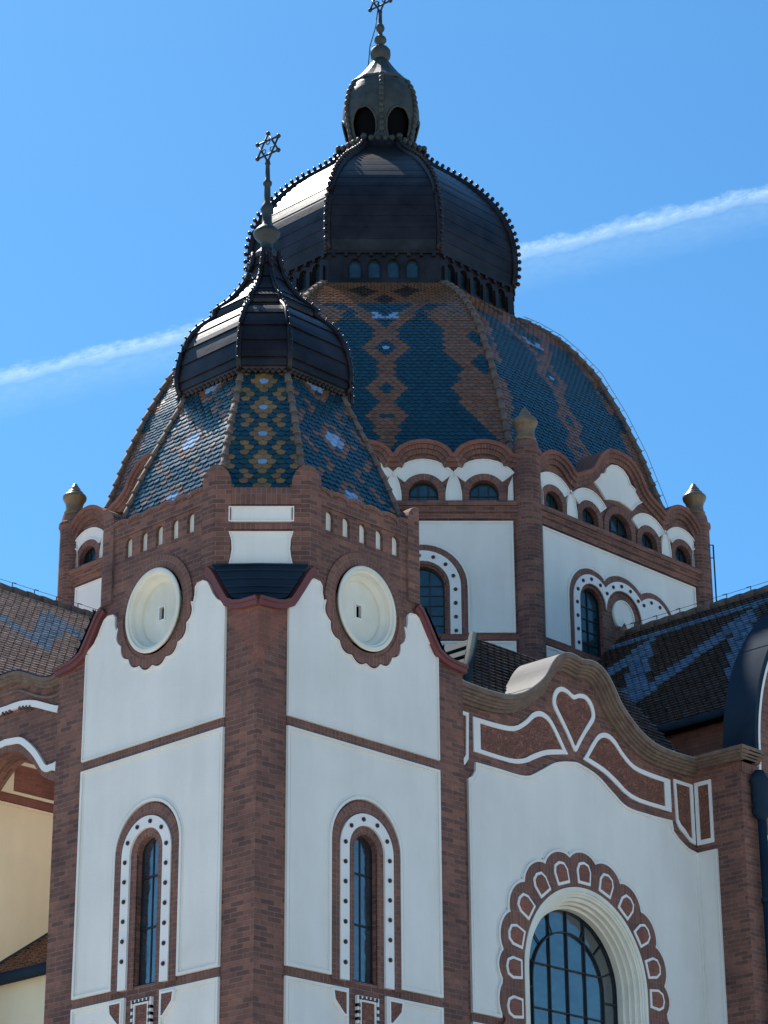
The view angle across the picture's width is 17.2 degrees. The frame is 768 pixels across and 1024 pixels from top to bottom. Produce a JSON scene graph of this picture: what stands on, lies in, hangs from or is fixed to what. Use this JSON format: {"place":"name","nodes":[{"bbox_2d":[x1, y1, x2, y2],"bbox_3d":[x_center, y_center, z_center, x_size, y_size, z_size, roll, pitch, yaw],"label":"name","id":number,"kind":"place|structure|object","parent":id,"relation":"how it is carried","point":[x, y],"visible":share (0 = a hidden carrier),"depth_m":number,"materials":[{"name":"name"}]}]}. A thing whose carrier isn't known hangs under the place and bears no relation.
{"place":"outdoors","nodes":[
{"label":"outdoors","id":0,"kind":"place"},
{"bbox_2d":[0,0,767,601],"label":"sky","id":1,"kind":"structure","parent":0,"point":[623,144],"materials":[{"name":"blue"}]},
{"label":"ground","id":2,"kind":"structure","parent":0,"visible":0},
{"bbox_2d":[0,932,47,1023],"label":"lean to roof","id":3,"kind":"object","parent":2,"relation":"on","point":[22,1002],"visible":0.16,"depth_m":39.52,"materials":[{"name":"ceramic"}]},
{"bbox_2d":[0,760,54,985],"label":"courtyard wall","id":4,"kind":"structure","parent":2,"relation":"on","point":[26,807],"depth_m":41.53,"materials":[{"name":"beige paint"}]},
{"bbox_2d":[0,669,58,791],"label":"arched wall","id":5,"kind":"structure","parent":2,"relation":"on","point":[28,714],"depth_m":39.84,"materials":[{"name":"brown brick"}]},
{"bbox_2d":[44,131,469,1023],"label":"corner tower","id":6,"kind":"structure","parent":2,"relation":"on","point":[258,805],"depth_m":37.10,"materials":[{"name":"white paint"}]},
{"bbox_2d":[137,838,157,985],"bbox_3d":[-3.308,5.679,36.147,0.470,2.135,0.075,-21,-30,40],"label":"window","id":7,"kind":"structure","parent":6,"relation":"in","point":[149,859],"depth_m":36.20,"materials":[{"name":"blue glass"}]},
{"bbox_2d":[354,836,373,984],"bbox_3d":[-0.334,5.655,36.131,0.075,2.135,0.470,-21,-30,40],"label":"window","id":8,"kind":"structure","parent":6,"relation":"in","point":[362,849],"depth_m":36.17,"materials":[{"name":"blue glass"}]},
{"bbox_2d":[462,652,706,1023],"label":"gabled wall","id":9,"kind":"structure","parent":2,"relation":"on","point":[582,892],"depth_m":40.62,"materials":[{"name":"white paint"}]},
{"bbox_2d":[444,632,679,751],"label":"hipped roof","id":10,"kind":"structure","parent":9,"relation":"on","point":[493,667],"depth_m":42.39,"materials":[{"name":"tile"}]},
{"bbox_2d":[529,910,617,1023],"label":"window","id":11,"kind":"structure","parent":9,"relation":"in","point":[572,978],"depth_m":40.14,"materials":[{"name":"blue glass"}]},
{"bbox_2d":[693,610,767,1023],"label":"projecting bay","id":12,"kind":"object","parent":2,"relation":"on","point":[733,931],"visible":1,"depth_m":42.39,"materials":[{"name":"brown brick"}]},
{"bbox_2d":[749,770,767,978],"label":"downpipe","id":13,"kind":"object","parent":12,"relation":"attached to","point":[758,781],"visible":1,"depth_m":42.35,"materials":[{"name":"black metal"}]},
{"bbox_3d":[-0.878,12.336,47.933,18.850,17.000,21.800,-21,-30,40],"label":"nave body","id":14,"kind":"object","parent":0,"visible":0},
{"bbox_2d":[0,579,96,675],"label":"tiled roof","id":15,"kind":"structure","parent":14,"relation":"on","point":[41,635],"depth_m":48.14,"materials":[{"name":"tile"}]},
{"bbox_2d":[57,0,712,661],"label":"domed drum","id":16,"kind":"object","parent":14,"relation":"on","point":[507,452],"visible":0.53,"depth_m":54.18,"materials":[{"name":"blue tile"}]},
{"bbox_2d":[84,547,95,563],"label":"window","id":17,"kind":"structure","parent":16,"relation":"in","point":[90,555],"depth_m":54.49,"materials":[{"name":"blue glass"}]},
{"bbox_2d":[409,482,437,499],"bbox_3d":[0.793,-0.363,51.292,0.600,0.480,0.080,0,-22,-1],"label":"window","id":18,"kind":"structure","parent":16,"relation":"in","point":[420,491],"depth_m":51.30,"materials":[{"name":"blue glass"}]},
{"bbox_2d":[420,568,444,633],"bbox_3d":[0.766,1.786,50.404,0.880,1.430,0.080,0,-22,-1],"label":"window","id":19,"kind":"structure","parent":16,"relation":"in","point":[432,589],"depth_m":50.46,"materials":[{"name":"blue glass"}]},
{"bbox_2d":[469,482,498,499],"bbox_3d":[2.013,-0.363,51.309,0.600,0.480,0.080,0,-22,-1],"label":"window","id":20,"kind":"structure","parent":16,"relation":"in","point":[480,491],"depth_m":51.33,"materials":[{"name":"blue glass"}]},
{"bbox_2d":[545,493,557,509],"bbox_3d":[3.343,-0.168,51.762,0.080,0.450,0.540,-21,-30,40],"label":"window","id":21,"kind":"structure","parent":16,"relation":"in","point":[550,501],"depth_m":51.85,"materials":[{"name":"blue glass"}]},
{"bbox_2d":[582,508,593,524],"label":"window","id":22,"kind":"structure","parent":16,"relation":"in","point":[587,517],"depth_m":52.62,"materials":[{"name":"blue glass"}]},
{"bbox_2d":[581,589,600,657],"bbox_3d":[4.138,2.260,51.627,0.080,1.450,0.680,-21,-30,40],"label":"window","id":23,"kind":"structure","parent":16,"relation":"in","point":[590,621],"depth_m":51.69,"materials":[{"name":"blue glass"}]},
{"bbox_2d":[609,515,626,538],"bbox_3d":[4.822,0.348,53.191,0.080,0.570,0.740,-21,-30,40],"label":"window","id":24,"kind":"structure","parent":16,"relation":"in","point":[616,526],"depth_m":53.29,"materials":[{"name":"blue glass"}]},
{"bbox_2d":[642,533,652,549],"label":"window","id":25,"kind":"structure","parent":16,"relation":"in","point":[646,541],"depth_m":53.91,"materials":[{"name":"blue glass"}]},
{"bbox_2d":[675,547,686,563],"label":"window","id":26,"kind":"structure","parent":16,"relation":"in","point":[680,556],"depth_m":54.68,"materials":[{"name":"glass"}]},
{"bbox_2d":[709,545,716,600],"bbox_3d":[7.026,1.773,54.580,0.258,2.311,0.035,0,-22,-2],"label":"ladder","id":27,"kind":"object","parent":16,"relation":"attached to","point":[713,557],"visible":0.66,"depth_m":54.78,"materials":[{"name":"black metal"}]},
{"bbox_2d":[598,581,767,736],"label":"tiled roof","id":28,"kind":"structure","parent":14,"relation":"on","point":[669,675],"depth_m":48.56,"materials":[{"name":"tile"}]},
{"bbox_2d":[662,722,722,756],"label":"attic wall","id":29,"kind":"structure","parent":14,"relation":"on","point":[701,740],"depth_m":45.02,"materials":[{"name":"red brick"}]}
]}

